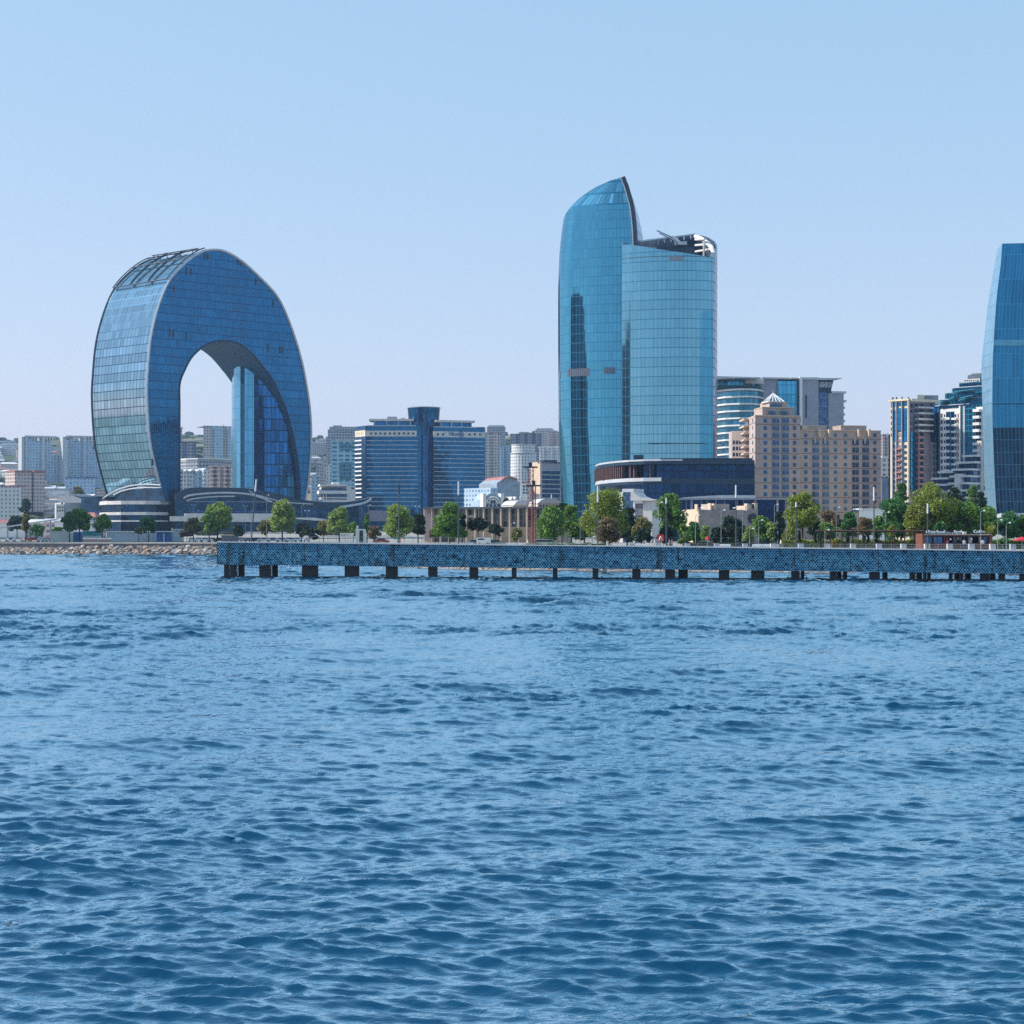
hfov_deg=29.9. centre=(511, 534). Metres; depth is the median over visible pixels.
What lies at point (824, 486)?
bay window
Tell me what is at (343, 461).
teal office block
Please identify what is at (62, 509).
square house
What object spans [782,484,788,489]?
bay window
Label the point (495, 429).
ridge block
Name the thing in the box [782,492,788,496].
bay window
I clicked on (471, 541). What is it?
parked car
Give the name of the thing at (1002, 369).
tapering tower
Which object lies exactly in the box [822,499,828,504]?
bay window
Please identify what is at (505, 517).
pillared pavilion
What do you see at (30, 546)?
quay wall
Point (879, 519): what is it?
tree
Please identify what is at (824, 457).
bay window
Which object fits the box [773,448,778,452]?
bay window
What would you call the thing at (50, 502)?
hillside house
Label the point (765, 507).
dark glass hall
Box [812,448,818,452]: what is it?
bay window
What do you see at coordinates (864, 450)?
bay window
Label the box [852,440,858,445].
bay window
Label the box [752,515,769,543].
tree
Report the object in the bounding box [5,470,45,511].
long block
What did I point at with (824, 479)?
bay window
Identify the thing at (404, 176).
sky
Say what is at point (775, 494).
bay window
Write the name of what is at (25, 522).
tree
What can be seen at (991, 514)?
tree
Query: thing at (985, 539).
window
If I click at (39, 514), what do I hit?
background buildings
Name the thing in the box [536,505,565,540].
tree
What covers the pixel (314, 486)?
hillside flats
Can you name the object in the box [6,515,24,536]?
tree
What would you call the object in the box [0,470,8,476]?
hillside house
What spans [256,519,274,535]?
tree
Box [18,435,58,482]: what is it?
stepped flats
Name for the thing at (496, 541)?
parked car
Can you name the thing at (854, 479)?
bay window
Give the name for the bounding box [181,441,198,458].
office block
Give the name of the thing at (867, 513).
white shed
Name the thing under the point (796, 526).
pier lamp
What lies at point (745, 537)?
tree
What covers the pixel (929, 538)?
window
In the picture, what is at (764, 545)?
bench
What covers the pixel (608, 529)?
tree
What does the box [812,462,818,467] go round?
bay window
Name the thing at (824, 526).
tree
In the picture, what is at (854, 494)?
bay window
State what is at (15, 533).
hillside house
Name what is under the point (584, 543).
hedge
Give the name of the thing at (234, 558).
pier
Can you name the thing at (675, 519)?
tree
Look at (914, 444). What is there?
cream apartment block
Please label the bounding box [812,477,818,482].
bay window
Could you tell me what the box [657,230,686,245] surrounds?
roof crane
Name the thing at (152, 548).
riprap
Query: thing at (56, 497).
hillside house
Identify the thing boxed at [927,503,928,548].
pier lamp
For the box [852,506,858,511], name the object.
bay window
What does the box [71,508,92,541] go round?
tree
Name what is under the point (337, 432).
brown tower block
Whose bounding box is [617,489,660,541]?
white frame block
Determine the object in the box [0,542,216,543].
quay coping
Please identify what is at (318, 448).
ridge block
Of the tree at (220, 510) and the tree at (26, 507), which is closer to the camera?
the tree at (220, 510)
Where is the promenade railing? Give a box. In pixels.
[316,541,1023,549]
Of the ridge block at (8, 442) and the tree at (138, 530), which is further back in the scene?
the ridge block at (8, 442)
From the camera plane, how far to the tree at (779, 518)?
419.49 m
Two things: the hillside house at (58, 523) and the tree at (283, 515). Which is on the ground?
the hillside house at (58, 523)
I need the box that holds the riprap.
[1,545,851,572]
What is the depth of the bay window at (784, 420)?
903.13 m
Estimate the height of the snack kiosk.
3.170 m
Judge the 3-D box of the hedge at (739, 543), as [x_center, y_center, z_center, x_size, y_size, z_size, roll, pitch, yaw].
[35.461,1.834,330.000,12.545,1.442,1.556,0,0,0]
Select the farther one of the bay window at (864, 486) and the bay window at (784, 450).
the bay window at (864, 486)
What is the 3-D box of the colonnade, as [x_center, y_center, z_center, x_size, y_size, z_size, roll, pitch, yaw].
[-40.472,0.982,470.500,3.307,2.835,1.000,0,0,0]
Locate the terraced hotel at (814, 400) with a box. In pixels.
[717,376,846,457]
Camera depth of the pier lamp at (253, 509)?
266.18 m
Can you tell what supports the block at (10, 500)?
on the ground
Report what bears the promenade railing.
on the promenade paving
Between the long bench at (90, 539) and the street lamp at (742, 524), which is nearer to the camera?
the street lamp at (742, 524)
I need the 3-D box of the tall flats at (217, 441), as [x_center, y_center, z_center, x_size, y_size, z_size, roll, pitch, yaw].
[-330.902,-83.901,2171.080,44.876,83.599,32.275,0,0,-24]
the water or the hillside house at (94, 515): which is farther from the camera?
the hillside house at (94, 515)
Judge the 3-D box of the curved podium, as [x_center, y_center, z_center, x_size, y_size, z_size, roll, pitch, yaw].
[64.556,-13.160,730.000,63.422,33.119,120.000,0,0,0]
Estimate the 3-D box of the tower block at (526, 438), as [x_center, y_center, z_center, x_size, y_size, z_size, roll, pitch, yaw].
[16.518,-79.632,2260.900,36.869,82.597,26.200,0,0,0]
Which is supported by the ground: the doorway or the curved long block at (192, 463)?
the curved long block at (192, 463)
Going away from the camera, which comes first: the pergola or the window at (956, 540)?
the window at (956, 540)
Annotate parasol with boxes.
[1014,537,1023,540]
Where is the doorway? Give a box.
[359,530,362,542]
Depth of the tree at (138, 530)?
611.68 m
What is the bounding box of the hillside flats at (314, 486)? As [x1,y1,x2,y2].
[311,473,319,501]
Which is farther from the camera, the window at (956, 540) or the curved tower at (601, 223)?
the curved tower at (601, 223)
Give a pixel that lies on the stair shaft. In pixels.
(65, 457)
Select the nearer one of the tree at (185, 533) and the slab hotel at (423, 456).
the tree at (185, 533)
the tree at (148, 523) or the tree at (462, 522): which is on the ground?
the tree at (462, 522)
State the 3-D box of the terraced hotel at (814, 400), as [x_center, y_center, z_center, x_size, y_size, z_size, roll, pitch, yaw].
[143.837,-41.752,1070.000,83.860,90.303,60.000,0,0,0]
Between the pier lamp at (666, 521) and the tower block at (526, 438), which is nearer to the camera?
the pier lamp at (666, 521)
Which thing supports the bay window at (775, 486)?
in the stone hotel at (837, 467)
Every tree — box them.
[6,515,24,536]
[18,498,31,516]
[21,514,30,541]
[29,523,44,535]
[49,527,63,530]
[60,511,77,541]
[70,486,83,493]
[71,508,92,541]
[91,513,112,537]
[134,526,142,541]
[140,516,157,541]
[178,528,193,537]
[183,517,201,541]
[199,510,216,541]
[204,501,232,540]
[232,523,243,541]
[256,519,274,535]
[269,498,296,541]
[296,522,308,541]
[301,525,322,541]
[317,519,328,541]
[326,506,349,542]
[347,521,359,536]
[363,513,369,542]
[367,526,381,539]
[383,503,414,538]
[411,513,425,542]
[428,526,441,543]
[431,501,468,542]
[459,514,467,543]
[467,516,488,536]
[487,523,504,539]
[510,528,522,542]
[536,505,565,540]
[556,503,569,543]
[562,505,583,542]
[576,487,629,544]
[579,520,590,541]
[594,517,621,543]
[618,507,636,544]
[631,515,653,543]
[633,527,653,543]
[652,492,688,545]
[656,525,676,545]
[676,523,689,543]
[684,521,702,542]
[699,525,709,540]
[708,526,727,541]
[720,515,744,541]
[733,526,744,541]
[742,526,754,542]
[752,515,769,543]
[765,521,777,543]
[775,511,785,531]
[781,526,794,540]
[782,490,820,538]
[806,521,820,539]
[817,522,839,539]
[820,509,842,527]
[840,511,858,539]
[854,517,872,539]
[870,515,884,538]
[879,496,910,538]
[882,522,896,547]
[886,525,895,547]
[893,482,909,539]
[902,501,930,535]
[908,481,960,537]
[933,521,946,532]
[945,486,964,543]
[949,501,986,532]
[966,484,977,543]
[974,491,986,543]
[981,505,997,533]
[986,524,998,537]
[993,510,1021,538]
[1017,514,1023,537]
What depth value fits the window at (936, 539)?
302.66 m
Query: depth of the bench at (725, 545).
316.30 m
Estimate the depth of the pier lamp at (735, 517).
254.19 m
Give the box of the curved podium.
[594,455,754,541]
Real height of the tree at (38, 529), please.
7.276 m
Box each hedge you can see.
[530,542,604,544]
[682,541,754,546]
[780,538,915,548]
[992,538,1023,548]
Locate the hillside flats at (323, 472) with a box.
[321,461,326,483]
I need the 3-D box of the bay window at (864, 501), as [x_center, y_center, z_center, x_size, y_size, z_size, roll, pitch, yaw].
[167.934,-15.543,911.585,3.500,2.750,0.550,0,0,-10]
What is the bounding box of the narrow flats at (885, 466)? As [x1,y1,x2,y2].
[881,454,888,477]
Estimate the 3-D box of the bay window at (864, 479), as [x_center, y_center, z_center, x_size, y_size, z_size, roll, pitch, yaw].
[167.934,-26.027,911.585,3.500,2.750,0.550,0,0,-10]
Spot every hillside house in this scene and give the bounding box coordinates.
[0,462,17,466]
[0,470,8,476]
[0,519,24,538]
[4,466,17,469]
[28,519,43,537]
[43,509,54,516]
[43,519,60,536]
[45,488,69,497]
[45,500,58,504]
[49,495,58,499]
[51,447,58,450]
[54,521,95,532]
[88,512,99,520]
[95,489,104,495]
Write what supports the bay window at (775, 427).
in the stone hotel at (837, 467)
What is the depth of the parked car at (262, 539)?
625.15 m
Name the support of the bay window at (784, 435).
in the stone hotel at (837, 467)
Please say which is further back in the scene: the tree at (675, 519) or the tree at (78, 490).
the tree at (78, 490)
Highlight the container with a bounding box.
[73,532,82,541]
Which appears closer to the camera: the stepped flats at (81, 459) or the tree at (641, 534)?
the tree at (641, 534)
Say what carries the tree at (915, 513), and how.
on the lawn
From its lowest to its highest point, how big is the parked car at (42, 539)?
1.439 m
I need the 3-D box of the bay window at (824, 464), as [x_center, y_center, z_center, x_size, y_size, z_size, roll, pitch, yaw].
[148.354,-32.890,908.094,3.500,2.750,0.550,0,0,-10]
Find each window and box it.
[770,404,781,406]
[772,418,779,423]
[772,425,779,430]
[772,433,779,438]
[772,440,779,445]
[772,455,779,460]
[772,462,779,467]
[772,477,779,482]
[772,484,779,489]
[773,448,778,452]
[773,470,778,474]
[773,492,778,496]
[782,418,788,423]
[782,425,788,430]
[782,433,788,438]
[782,440,788,445]
[782,448,788,452]
[782,455,788,460]
[782,462,788,467]
[782,470,788,474]
[782,477,788,482]
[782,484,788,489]
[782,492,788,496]
[805,395,806,417]
[812,440,818,445]
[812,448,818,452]
[812,455,818,460]
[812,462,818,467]
[812,470,818,475]
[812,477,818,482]
[812,484,818,489]
[812,492,818,497]
[822,440,828,445]
[822,448,828,452]
[822,455,828,460]
[822,462,828,467]
[822,470,828,475]
[822,477,828,482]
[822,484,828,489]
[822,492,828,497]
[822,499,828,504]
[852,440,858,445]
[852,448,858,452]
[852,455,858,460]
[852,462,858,467]
[852,470,858,474]
[852,477,858,482]
[852,484,858,489]
[852,492,858,497]
[852,499,858,504]
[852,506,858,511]
[862,440,868,445]
[862,448,868,452]
[862,455,868,460]
[862,462,868,467]
[862,470,868,474]
[862,477,868,482]
[862,484,868,489]
[862,492,868,497]
[862,499,868,504]
[925,537,931,542]
[934,537,942,542]
[954,537,962,542]
[982,537,987,542]
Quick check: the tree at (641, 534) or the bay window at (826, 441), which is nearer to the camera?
the tree at (641, 534)
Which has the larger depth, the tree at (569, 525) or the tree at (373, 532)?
the tree at (373, 532)
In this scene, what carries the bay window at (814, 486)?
in the stone hotel at (837, 467)
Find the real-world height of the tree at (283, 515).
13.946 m
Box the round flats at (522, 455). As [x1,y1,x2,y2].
[510,444,536,498]
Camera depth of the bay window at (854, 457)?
910.66 m
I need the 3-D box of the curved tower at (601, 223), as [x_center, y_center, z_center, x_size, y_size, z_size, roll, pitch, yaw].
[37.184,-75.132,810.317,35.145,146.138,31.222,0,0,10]
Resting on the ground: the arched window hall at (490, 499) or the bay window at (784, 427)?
the arched window hall at (490, 499)
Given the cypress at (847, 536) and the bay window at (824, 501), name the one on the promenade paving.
the cypress at (847, 536)
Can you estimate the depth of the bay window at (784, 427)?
903.13 m
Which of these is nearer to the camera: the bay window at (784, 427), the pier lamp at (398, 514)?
the pier lamp at (398, 514)
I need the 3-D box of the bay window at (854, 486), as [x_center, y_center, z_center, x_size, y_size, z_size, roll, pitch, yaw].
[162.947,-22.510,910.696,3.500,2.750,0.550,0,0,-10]
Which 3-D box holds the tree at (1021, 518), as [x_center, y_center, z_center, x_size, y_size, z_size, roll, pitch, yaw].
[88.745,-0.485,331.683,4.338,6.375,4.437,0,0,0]
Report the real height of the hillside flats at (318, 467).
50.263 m
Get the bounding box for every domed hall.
[501,496,528,506]
[529,494,560,506]
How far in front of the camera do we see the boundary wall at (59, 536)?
650.00 m
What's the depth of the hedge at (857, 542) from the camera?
321.50 m
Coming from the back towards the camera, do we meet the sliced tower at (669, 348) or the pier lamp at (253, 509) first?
the sliced tower at (669, 348)
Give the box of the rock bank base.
[14,549,979,573]
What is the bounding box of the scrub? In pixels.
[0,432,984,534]
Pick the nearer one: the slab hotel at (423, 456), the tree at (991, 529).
the tree at (991, 529)
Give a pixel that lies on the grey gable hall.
(508, 486)
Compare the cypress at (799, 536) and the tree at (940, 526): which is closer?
the cypress at (799, 536)
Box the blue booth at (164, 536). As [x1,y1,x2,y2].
[156,531,173,541]
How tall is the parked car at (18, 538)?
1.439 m
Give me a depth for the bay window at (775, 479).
902.03 m
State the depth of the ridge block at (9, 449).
2836.99 m
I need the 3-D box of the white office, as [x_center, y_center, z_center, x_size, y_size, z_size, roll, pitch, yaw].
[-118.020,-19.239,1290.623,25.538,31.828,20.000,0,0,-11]
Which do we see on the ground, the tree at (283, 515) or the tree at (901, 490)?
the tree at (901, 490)
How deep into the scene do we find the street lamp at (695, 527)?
329.96 m
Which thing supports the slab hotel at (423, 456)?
on the ground
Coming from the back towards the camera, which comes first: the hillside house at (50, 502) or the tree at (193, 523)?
the hillside house at (50, 502)
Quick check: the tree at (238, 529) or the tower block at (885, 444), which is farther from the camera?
the tower block at (885, 444)
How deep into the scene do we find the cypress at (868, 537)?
317.92 m
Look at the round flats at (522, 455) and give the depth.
1888.86 m
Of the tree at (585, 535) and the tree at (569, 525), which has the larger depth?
the tree at (585, 535)
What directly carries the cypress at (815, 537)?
on the promenade paving
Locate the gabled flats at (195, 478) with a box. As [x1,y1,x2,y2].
[181,468,208,489]
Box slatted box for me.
[221,535,238,541]
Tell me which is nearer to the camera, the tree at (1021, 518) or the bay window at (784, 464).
the tree at (1021, 518)
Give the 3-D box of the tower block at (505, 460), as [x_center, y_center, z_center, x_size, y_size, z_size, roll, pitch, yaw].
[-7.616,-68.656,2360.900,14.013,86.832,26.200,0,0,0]
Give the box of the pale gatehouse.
[356,526,365,542]
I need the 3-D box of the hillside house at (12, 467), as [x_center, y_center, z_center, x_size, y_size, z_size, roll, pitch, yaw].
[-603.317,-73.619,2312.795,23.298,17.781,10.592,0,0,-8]
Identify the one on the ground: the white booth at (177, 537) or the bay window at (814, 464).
the white booth at (177, 537)
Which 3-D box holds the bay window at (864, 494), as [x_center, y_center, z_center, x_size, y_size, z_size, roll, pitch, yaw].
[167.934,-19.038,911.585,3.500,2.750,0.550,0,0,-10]
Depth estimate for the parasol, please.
301.27 m
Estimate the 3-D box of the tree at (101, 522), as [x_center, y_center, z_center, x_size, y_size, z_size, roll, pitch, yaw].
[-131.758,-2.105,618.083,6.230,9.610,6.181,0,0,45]
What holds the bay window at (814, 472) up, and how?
in the stone hotel at (837, 467)
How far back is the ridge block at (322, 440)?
3090.22 m
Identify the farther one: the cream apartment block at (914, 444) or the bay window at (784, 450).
the bay window at (784, 450)
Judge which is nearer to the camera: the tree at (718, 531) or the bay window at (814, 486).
the tree at (718, 531)
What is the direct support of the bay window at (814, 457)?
in the stone hotel at (837, 467)
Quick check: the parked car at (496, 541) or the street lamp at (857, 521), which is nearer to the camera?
the street lamp at (857, 521)
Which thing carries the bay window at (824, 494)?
in the stone hotel at (837, 467)
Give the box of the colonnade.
[340,533,353,542]
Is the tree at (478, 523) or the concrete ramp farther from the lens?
the concrete ramp
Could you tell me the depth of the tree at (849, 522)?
359.70 m
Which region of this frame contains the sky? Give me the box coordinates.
[0,0,1023,440]
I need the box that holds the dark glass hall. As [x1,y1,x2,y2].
[678,498,786,543]
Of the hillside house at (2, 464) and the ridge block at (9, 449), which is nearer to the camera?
the hillside house at (2, 464)
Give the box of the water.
[0,553,1023,1023]
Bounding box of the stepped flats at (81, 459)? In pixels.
[59,435,103,488]
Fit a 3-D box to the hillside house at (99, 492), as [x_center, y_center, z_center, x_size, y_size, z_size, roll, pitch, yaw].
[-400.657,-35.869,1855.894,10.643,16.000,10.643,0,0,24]
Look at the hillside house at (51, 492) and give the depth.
1811.53 m
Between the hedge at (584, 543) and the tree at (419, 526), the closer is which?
the hedge at (584, 543)
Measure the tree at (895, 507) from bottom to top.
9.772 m
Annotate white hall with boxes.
[59,493,90,502]
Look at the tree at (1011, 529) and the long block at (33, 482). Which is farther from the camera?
the long block at (33, 482)
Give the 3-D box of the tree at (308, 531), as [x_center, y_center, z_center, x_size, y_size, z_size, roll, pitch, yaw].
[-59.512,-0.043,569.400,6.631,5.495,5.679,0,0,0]
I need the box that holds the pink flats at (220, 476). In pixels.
[209,463,231,487]
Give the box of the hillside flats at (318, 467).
[316,461,322,501]
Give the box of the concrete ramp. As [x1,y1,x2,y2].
[0,519,59,538]
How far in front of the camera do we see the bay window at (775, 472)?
902.14 m
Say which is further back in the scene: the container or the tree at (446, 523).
the container
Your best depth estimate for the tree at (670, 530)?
349.43 m
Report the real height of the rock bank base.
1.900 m
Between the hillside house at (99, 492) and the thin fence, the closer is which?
the thin fence
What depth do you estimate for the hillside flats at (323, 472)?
1950.00 m
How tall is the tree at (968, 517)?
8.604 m
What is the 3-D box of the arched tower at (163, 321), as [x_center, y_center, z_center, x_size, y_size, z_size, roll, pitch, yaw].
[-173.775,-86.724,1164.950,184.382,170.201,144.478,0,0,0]
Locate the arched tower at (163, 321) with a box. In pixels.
[74,248,371,531]
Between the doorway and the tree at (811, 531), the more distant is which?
the doorway
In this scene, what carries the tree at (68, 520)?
on the lawn
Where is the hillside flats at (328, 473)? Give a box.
[326,464,330,483]
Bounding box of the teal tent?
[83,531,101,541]
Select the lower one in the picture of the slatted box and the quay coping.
the quay coping
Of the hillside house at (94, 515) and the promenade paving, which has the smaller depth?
the promenade paving
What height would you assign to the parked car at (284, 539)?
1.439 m
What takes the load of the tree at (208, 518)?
on the lawn
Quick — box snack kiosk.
[916,530,991,549]
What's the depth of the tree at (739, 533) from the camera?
339.67 m
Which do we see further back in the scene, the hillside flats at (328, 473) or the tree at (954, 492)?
the hillside flats at (328, 473)
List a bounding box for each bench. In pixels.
[83,538,96,541]
[98,538,111,541]
[720,544,730,546]
[759,544,769,546]
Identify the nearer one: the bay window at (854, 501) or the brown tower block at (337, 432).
the bay window at (854, 501)
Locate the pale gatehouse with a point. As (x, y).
(360, 535)
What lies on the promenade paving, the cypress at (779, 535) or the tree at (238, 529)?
the cypress at (779, 535)
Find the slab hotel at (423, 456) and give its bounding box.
[355,406,485,529]
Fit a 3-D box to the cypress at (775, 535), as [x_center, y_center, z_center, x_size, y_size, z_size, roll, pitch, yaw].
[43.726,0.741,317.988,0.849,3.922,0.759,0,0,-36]
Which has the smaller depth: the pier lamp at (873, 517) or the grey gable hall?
the pier lamp at (873, 517)
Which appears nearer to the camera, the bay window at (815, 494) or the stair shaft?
the bay window at (815, 494)
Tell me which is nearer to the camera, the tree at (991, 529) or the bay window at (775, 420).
the tree at (991, 529)
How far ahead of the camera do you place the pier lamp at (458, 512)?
261.03 m
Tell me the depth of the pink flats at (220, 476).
1379.50 m
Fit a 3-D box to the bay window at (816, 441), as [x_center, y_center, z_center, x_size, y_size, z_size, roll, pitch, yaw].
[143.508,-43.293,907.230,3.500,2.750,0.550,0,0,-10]
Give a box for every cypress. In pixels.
[773,528,777,543]
[777,529,781,545]
[797,530,801,541]
[813,532,816,546]
[846,532,849,547]
[866,528,869,547]
[875,528,877,545]
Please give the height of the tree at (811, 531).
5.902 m
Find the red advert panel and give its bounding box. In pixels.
[657,534,663,545]
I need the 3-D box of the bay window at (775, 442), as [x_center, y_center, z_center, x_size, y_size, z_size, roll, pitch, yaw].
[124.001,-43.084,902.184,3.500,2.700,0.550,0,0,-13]
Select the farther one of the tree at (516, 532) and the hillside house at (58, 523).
the hillside house at (58, 523)
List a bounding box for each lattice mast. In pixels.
[523,462,537,542]
[526,481,540,544]
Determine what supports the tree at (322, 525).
on the ground
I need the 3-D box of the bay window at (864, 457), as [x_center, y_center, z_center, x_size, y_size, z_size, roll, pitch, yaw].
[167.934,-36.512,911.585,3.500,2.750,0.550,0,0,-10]
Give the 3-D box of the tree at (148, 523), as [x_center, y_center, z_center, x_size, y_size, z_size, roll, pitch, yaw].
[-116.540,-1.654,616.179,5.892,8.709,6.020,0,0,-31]
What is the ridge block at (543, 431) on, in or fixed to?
on the ground
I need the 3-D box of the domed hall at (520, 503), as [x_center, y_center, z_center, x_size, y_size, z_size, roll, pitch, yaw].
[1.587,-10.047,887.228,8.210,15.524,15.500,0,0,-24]
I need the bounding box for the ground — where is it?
[1,435,1016,546]
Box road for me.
[0,541,49,541]
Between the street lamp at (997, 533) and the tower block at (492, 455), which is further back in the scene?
the tower block at (492, 455)
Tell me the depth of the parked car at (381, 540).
499.15 m
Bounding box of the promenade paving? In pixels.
[132,542,1022,549]
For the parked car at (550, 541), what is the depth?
371.15 m
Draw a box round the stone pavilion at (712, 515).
[680,503,757,545]
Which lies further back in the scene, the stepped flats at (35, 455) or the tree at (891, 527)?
the stepped flats at (35, 455)
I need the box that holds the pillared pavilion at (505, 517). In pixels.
[422,507,569,542]
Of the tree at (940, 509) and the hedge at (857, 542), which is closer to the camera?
the hedge at (857, 542)
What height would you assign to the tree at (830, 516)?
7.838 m
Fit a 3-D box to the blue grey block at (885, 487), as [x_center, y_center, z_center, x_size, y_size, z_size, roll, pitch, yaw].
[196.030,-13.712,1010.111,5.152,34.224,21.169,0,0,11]
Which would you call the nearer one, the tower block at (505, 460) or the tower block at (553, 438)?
the tower block at (553, 438)
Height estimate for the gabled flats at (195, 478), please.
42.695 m
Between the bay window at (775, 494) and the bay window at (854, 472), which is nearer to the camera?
the bay window at (775, 494)
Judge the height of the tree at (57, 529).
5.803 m
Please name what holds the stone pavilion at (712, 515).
on the ground
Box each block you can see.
[0,441,16,443]
[0,443,17,455]
[0,485,25,518]
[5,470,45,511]
[65,475,98,493]
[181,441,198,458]
[181,458,231,469]
[312,442,325,455]
[318,438,325,441]
[326,425,355,463]
[331,439,355,486]
[485,425,504,445]
[486,433,500,478]
[500,445,510,476]
[510,433,541,461]
[535,428,553,446]
[539,446,559,461]
[547,430,558,446]
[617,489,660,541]
[881,434,888,502]
[881,477,889,538]
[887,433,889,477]
[888,395,939,539]
[931,373,983,532]
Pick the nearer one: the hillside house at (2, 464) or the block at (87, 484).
the block at (87, 484)
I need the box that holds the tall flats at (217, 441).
[197,425,231,458]
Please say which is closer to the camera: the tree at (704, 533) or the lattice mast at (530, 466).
the tree at (704, 533)
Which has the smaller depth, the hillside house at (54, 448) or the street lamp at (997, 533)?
the street lamp at (997, 533)
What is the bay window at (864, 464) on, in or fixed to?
in the stone hotel at (837, 467)
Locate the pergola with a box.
[815,530,924,548]
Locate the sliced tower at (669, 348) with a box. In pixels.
[621,233,716,460]
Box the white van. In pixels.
[476,538,490,542]
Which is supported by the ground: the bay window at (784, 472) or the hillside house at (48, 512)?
the hillside house at (48, 512)
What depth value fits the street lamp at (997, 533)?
299.98 m
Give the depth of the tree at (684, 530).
344.64 m
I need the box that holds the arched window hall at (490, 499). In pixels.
[472,493,517,506]
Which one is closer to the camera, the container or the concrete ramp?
the container
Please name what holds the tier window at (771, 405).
in the stone hotel at (837, 467)
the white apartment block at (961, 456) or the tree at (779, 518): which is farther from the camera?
the white apartment block at (961, 456)
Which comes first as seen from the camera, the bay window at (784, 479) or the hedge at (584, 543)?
the hedge at (584, 543)
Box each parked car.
[12,537,24,540]
[37,537,47,541]
[199,537,211,541]
[240,538,250,541]
[257,538,270,541]
[275,538,288,541]
[373,538,389,542]
[465,539,475,543]
[491,539,505,542]
[538,539,559,542]
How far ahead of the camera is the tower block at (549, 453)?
2047.80 m
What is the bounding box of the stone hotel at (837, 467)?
[729,393,880,539]
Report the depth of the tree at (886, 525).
317.71 m
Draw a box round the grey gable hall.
[464,476,519,506]
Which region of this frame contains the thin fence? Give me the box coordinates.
[302,536,813,544]
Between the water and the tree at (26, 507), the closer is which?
the water
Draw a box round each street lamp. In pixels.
[658,502,662,542]
[695,514,699,542]
[742,509,746,541]
[853,509,861,538]
[980,510,985,548]
[997,519,1001,549]
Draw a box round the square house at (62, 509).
[55,500,80,518]
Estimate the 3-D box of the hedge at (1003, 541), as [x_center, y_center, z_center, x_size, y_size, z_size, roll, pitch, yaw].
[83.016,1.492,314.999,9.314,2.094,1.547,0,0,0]
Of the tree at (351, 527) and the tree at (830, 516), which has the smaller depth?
the tree at (830, 516)
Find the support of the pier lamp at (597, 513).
on the pier
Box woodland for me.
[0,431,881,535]
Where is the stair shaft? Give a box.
[64,438,68,484]
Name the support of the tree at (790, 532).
on the lawn
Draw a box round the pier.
[217,541,1023,580]
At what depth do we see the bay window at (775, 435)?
902.03 m
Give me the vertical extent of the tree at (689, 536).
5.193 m
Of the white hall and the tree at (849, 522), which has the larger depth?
the white hall
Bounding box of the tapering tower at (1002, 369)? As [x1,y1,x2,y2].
[981,243,1023,534]
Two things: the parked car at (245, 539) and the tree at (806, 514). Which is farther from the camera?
the parked car at (245, 539)
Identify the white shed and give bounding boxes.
[856,508,884,540]
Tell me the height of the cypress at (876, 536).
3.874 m
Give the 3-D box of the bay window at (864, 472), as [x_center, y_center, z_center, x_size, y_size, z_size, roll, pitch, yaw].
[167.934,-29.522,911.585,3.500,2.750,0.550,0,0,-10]
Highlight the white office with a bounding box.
[317,482,355,501]
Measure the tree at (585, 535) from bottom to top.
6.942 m
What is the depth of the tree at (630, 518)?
363.81 m
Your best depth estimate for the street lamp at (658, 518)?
329.96 m
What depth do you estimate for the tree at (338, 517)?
558.54 m
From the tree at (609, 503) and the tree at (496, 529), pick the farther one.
the tree at (496, 529)
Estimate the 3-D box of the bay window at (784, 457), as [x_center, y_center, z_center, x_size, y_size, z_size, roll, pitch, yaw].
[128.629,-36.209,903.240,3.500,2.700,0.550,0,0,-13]
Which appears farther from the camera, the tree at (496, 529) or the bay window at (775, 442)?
the bay window at (775, 442)
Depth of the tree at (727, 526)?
344.47 m
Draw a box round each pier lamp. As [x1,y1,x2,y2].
[250,479,256,541]
[398,484,399,542]
[458,481,458,543]
[597,486,598,544]
[666,498,666,545]
[735,485,736,546]
[795,502,796,546]
[873,487,874,547]
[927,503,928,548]
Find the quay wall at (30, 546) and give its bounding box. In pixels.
[0,544,216,549]
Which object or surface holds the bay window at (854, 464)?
in the stone hotel at (837, 467)
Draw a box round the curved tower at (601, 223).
[558,176,642,529]
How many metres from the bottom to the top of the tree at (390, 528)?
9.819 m
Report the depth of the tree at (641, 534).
339.03 m
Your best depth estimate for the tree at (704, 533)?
334.49 m
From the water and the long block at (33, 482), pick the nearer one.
the water
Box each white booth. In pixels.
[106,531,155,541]
[172,529,183,541]
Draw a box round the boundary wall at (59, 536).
[49,531,72,541]
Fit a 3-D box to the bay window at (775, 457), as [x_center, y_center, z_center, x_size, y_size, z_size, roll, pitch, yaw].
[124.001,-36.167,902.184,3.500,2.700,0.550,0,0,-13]
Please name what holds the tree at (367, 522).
on the ground
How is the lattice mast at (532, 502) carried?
on the promenade paving
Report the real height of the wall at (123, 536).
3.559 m

